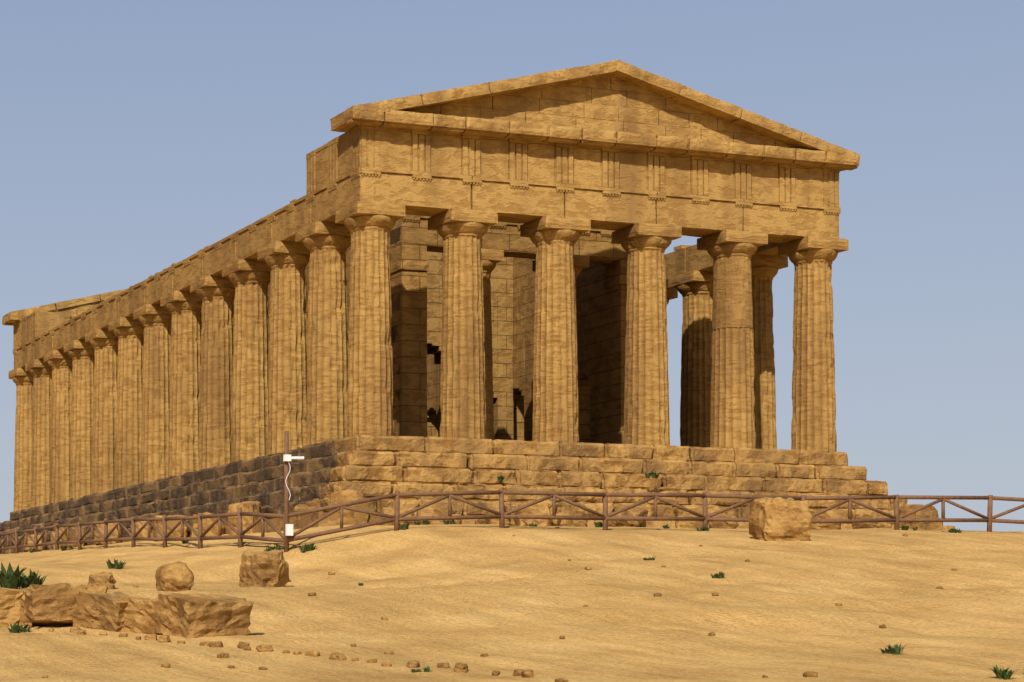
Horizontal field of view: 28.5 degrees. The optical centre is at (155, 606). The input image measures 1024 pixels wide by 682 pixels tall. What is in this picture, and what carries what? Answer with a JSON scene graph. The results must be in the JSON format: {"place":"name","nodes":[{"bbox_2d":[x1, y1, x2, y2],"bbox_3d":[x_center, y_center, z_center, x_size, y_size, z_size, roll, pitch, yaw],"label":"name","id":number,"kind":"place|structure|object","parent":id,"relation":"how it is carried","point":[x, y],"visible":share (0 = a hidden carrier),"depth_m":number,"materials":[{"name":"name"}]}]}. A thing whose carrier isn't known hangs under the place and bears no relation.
{"place":"outdoors","nodes":[
{"label":"outdoors","id":0,"kind":"place"},
{"bbox_2d":[0,524,1023,681],"bbox_3d":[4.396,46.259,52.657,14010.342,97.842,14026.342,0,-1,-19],"label":"ground","id":1,"kind":"structure","parent":0,"point":[504,599],"depth_m":33.29,"materials":[{"name":"beige sand"}]},
{"bbox_2d":[0,440,337,553],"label":"side stepped base","id":2,"kind":"object","parent":1,"relation":"on","point":[220,489],"visible":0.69,"depth_m":66.62,"materials":[{"name":"stone"}]},
{"bbox_2d":[284,431,288,551],"bbox_3d":[3.200,-2.678,47.933,0.120,3.250,0.120,0,-1,-19],"label":"sensor pole","id":3,"kind":"object","parent":1,"relation":"on","point":[286,472],"visible":0.66,"depth_m":47.89,"materials":[{"name":"grey metal"}]},
{"bbox_2d":[283,454,303,535],"bbox_3d":[3.381,-2.724,47.855,0.483,1.980,0.215,0,-1,-19],"label":"sensor unit","id":4,"kind":"object","parent":3,"relation":"attached to","point":[289,527],"visible":1,"depth_m":47.80,"materials":[{"name":"white plastic"}]},
{"bbox_2d":[0,489,956,681],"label":"rocks","id":5,"kind":"object","parent":1,"relation":"on","point":[92,604],"visible":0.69,"depth_m":36.67,"materials":[{"name":"stone"}]},
{"bbox_2d":[0,489,1023,553],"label":"fence","id":6,"kind":"object","parent":1,"relation":"on","point":[605,517],"visible":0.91,"depth_m":50.37,"materials":[{"name":"brown wood"}]},
{"bbox_2d":[0,471,1023,679],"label":"weeds","id":7,"kind":"object","parent":1,"relation":"on","point":[10,578],"visible":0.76,"depth_m":40.04,"materials":[{"name":"green plant"}]},
{"bbox_2d":[86,435,954,545],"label":"front steps","id":8,"kind":"structure","parent":1,"relation":"on","point":[369,466],"depth_m":57.71,"materials":[{"name":"stone"}]},
{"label":"stepped temple base","id":9,"kind":"object","parent":1,"relation":"on","visible":0},
{"bbox_2d":[12,215,837,511],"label":"columns","id":10,"kind":"structure","parent":9,"relation":"on","point":[217,376],"depth_m":61.91,"materials":[{"name":"stone"}]},
{"bbox_2d":[9,200,848,378],"bbox_3d":[7.416,-11.223,77.548,17.058,0.392,39.352,0,-1,-19],"label":"abaci","id":11,"kind":"object","parent":10,"relation":"on","point":[527,229],"visible":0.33,"depth_m":61.45,"materials":[{"name":"stone"}]},
{"bbox_2d":[2,60,859,368],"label":"entablature","id":12,"kind":"structure","parent":11,"relation":"on","point":[618,102],"depth_m":59.41,"materials":[{"name":"stone"}]},
{"bbox_2d":[3,119,857,354],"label":"entablature ornaments","id":13,"kind":"object","parent":12,"relation":"attached to","point":[470,152],"visible":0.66,"depth_m":59.10},
{"bbox_2d":[481,248,589,271],"bbox_3d":[7.410,-11.222,77.549,4.602,0.382,29.125,0,-1,-19],"label":"pronaos abaci","id":14,"kind":"object","parent":10,"relation":"on","point":[497,256],"visible":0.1,"depth_m":63.51,"materials":[{"name":"stone"}]},
{"bbox_2d":[234,215,626,443],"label":"inner cella walls","id":15,"kind":"structure","parent":9,"relation":"on","point":[416,263],"depth_m":66.23,"materials":[{"name":"stone"}]},
{"bbox_2d":[0,0,1023,531],"label":"sky","id":16,"kind":"structure","parent":0,"point":[137,137],"materials":[{"name":"blue"}]}
]}

